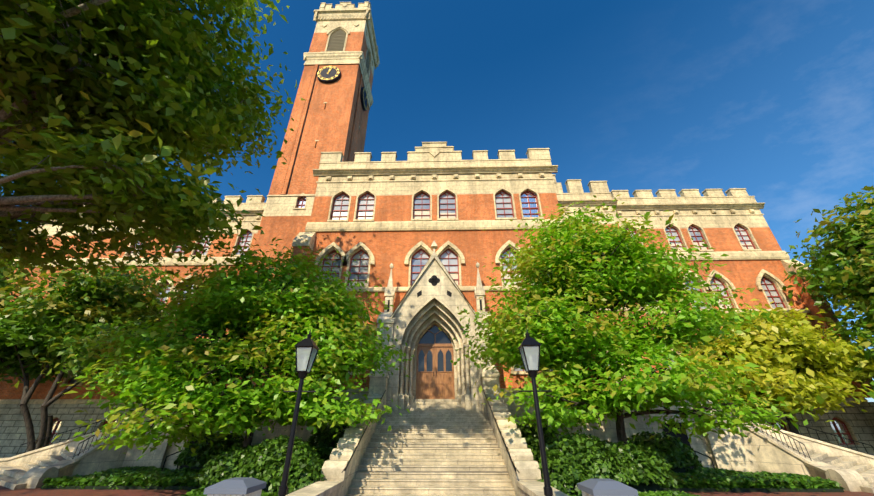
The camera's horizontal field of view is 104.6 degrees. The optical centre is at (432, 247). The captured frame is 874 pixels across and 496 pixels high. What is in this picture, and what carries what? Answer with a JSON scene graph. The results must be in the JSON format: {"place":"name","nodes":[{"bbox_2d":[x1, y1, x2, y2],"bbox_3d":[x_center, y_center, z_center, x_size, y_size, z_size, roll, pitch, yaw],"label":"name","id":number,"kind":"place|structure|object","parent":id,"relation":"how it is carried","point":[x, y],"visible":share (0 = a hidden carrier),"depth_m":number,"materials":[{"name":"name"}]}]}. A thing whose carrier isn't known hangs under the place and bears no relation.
{"place":"outdoors","nodes":[
{"label":"outdoors","id":0,"kind":"place"},
{"bbox_2d":[0,0,304,288],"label":"sycamore tree","id":1,"kind":"object","parent":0,"point":[128,124],"depth_m":11.79,"materials":[{"name":"green plant"}]},
{"bbox_2d":[181,482,278,495],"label":"grass","id":2,"kind":"structure","parent":0,"point":[198,492],"depth_m":9.65,"materials":[{"name":"green plant"}]},
{"bbox_2d":[193,435,326,494],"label":"shrub","id":3,"kind":"object","parent":2,"relation":"on","point":[250,461],"depth_m":9.98,"materials":[{"name":"green plant"}]},
{"bbox_2d":[0,1,867,444],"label":"stone trim","id":4,"kind":"structure","parent":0,"point":[430,169],"depth_m":26.38,"materials":[{"name":"beige stone"}]},
{"bbox_2d":[0,241,873,495],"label":"hall porch and stairs","id":5,"kind":"object","parent":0,"point":[441,447],"visible":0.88,"depth_m":14.30,"materials":[{"name":"beige stone"}]},
{"bbox_2d":[416,324,454,398],"bbox_3d":[0.137,6.321,19.076,2.100,4.150,0.120,-1,-28,1],"label":"hall door","id":6,"kind":"structure","parent":5,"relation":"in","point":[429,385],"depth_m":18.89,"materials":[{"name":"brown wood"}]},
{"bbox_2d":[16,371,873,472],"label":"hall ironwork","id":7,"kind":"object","parent":5,"relation":"on","point":[495,419],"visible":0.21,"depth_m":14.26,"materials":[{"name":"black metal"}]},
{"bbox_2d":[0,32,873,398],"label":"brick wall","id":8,"kind":"structure","parent":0,"point":[332,124],"depth_m":26.37,"materials":[{"name":"brick"}]},
{"bbox_2d":[49,190,855,444],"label":"window frames","id":9,"kind":"structure","parent":8,"relation":"in","point":[530,213],"depth_m":24.48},
{"bbox_2d":[49,192,851,442],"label":"windows","id":10,"kind":"structure","parent":9,"relation":"in","point":[841,427],"depth_m":24.42,"materials":[{"name":"glass"}]},
{"bbox_2d":[0,402,873,457],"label":"stone wall","id":11,"kind":"structure","parent":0,"point":[13,436],"depth_m":22.35,"materials":[{"name":"grey stone"}]},
{"bbox_2d":[1,0,873,401],"label":"sky","id":12,"kind":"structure","parent":0,"point":[773,100],"materials":[{"name":"blue"}]},
{"bbox_2d":[131,211,753,308],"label":"hall window blinds","id":13,"kind":"object","parent":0,"point":[370,216],"depth_m":24.23,"materials":[{"name":"white fabric"}]},
{"bbox_2d":[569,490,699,495],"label":"grass","id":14,"kind":"structure","parent":0,"point":[664,493],"depth_m":9.20,"materials":[{"name":"green plant"}]},
{"bbox_2d":[537,432,677,495],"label":"shrub","id":15,"kind":"object","parent":14,"relation":"on","point":[609,461],"depth_m":9.78,"materials":[{"name":"green plant"}]},
{"bbox_2d":[771,185,873,403],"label":"tree","id":16,"kind":"object","parent":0,"point":[852,281],"depth_m":21.44,"materials":[{"name":"green plant"}]},
{"label":"ground","id":17,"kind":"structure","parent":0,"visible":0},
{"bbox_2d":[0,246,66,353],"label":"tree","id":18,"kind":"object","parent":17,"relation":"on","point":[3,278],"depth_m":23.04,"materials":[{"name":"green plant"}]},
{"bbox_2d":[0,255,202,450],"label":"tree","id":19,"kind":"object","parent":17,"relation":"on","point":[33,337],"depth_m":20.55,"materials":[{"name":"green plant"}]},
{"bbox_2d":[40,485,200,489],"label":"brick wall","id":20,"kind":"structure","parent":17,"relation":"on","point":[138,487],"depth_m":11.41,"materials":[{"name":"black"}]},
{"bbox_2d":[42,466,208,489],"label":"ivy bed","id":21,"kind":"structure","parent":20,"relation":"on","point":[142,476],"depth_m":11.66,"materials":[{"name":"green plant"}]},
{"bbox_2d":[42,226,413,460],"bbox_3d":[-7.350,4.270,13.977,13.169,9.385,9.223,-1,-28,1],"label":"tree","id":22,"kind":"object","parent":17,"relation":"on","point":[210,308],"depth_m":11.94,"materials":[{"name":"green plant"}]},
{"bbox_2d":[174,423,348,470],"bbox_3d":[-6.795,8.464,14.233,8.032,2.119,2.444,-1,-28,1],"label":"terrace shrub","id":23,"kind":"object","parent":17,"relation":"on","point":[201,457],"depth_m":13.84,"materials":[{"name":"green plant"}]},
{"bbox_2d":[179,65,693,468],"bbox_3d":[-4.049,-7.803,34.528,65.260,49.900,18.415,-1,-28,1],"label":"hall interior","id":24,"kind":"object","parent":17,"relation":"on","point":[433,280],"visible":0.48,"depth_m":19.29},
{"bbox_2d":[317,66,367,110],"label":"tower clock faces","id":25,"kind":"object","parent":24,"relation":"attached to","point":[333,73],"visible":0.81,"depth_m":38.03,"materials":[{"name":"gold metal"}]},
{"bbox_2d":[317,65,367,109],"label":"clock markings","id":26,"kind":"object","parent":25,"relation":"attached to","point":[336,76],"visible":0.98,"depth_m":38.35,"materials":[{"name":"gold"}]},
{"bbox_2d":[327,30,369,72],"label":"tower louvres","id":27,"kind":"object","parent":24,"relation":"on","point":[337,40],"visible":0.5,"depth_m":41.69,"materials":[{"name":"beige"}]},
{"bbox_2d":[0,485,873,495],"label":"paving brick","id":28,"kind":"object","parent":17,"relation":"on","point":[4,491],"visible":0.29,"depth_m":10.71,"materials":[{"name":"red brick"}]},
{"bbox_2d":[203,477,266,495],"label":"litter bin","id":29,"kind":"object","parent":28,"relation":"on","point":[242,486],"visible":1,"depth_m":5.42,"materials":[{"name":"grey metal"}]},
{"bbox_2d":[278,329,319,495],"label":"lamp post","id":30,"kind":"object","parent":28,"relation":"on","point":[306,350],"visible":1,"depth_m":5.92,"materials":[{"name":"black metal"}]},
{"bbox_2d":[518,328,552,495],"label":"lamp post","id":31,"kind":"object","parent":28,"relation":"on","point":[529,348],"visible":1,"depth_m":5.80,"materials":[{"name":"black metal"}]},
{"bbox_2d":[577,479,637,495],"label":"litter bin","id":32,"kind":"object","parent":28,"relation":"on","point":[600,487],"visible":1,"depth_m":5.30,"materials":[{"name":"grey metal"}]},
{"bbox_2d":[438,195,832,447],"bbox_3d":[6.692,3.220,14.025,12.937,11.286,9.839,-1,-28,1],"label":"tree","id":33,"kind":"object","parent":17,"relation":"on","point":[654,285],"depth_m":12.34,"materials":[{"name":"green plant"}]},
{"bbox_2d":[661,487,843,491],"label":"brick wall","id":34,"kind":"structure","parent":17,"relation":"on","point":[758,489],"depth_m":10.98,"materials":[{"name":"black"}]},
{"bbox_2d":[659,467,843,491],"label":"ivy bed","id":35,"kind":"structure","parent":34,"relation":"on","point":[706,477],"depth_m":11.23,"materials":[{"name":"green plant"}]},
{"bbox_2d":[517,420,702,472],"bbox_3d":[6.884,8.287,13.965,7.982,2.180,2.443,-1,-28,1],"label":"terrace shrub","id":36,"kind":"object","parent":35,"relation":"on","point":[679,451],"depth_m":13.59,"materials":[{"name":"green plant"}]},
{"bbox_2d":[662,298,873,434],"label":"yellow tree","id":37,"kind":"object","parent":17,"relation":"on","point":[781,365],"depth_m":19.23,"materials":[{"name":"yellow plant"}]}
]}

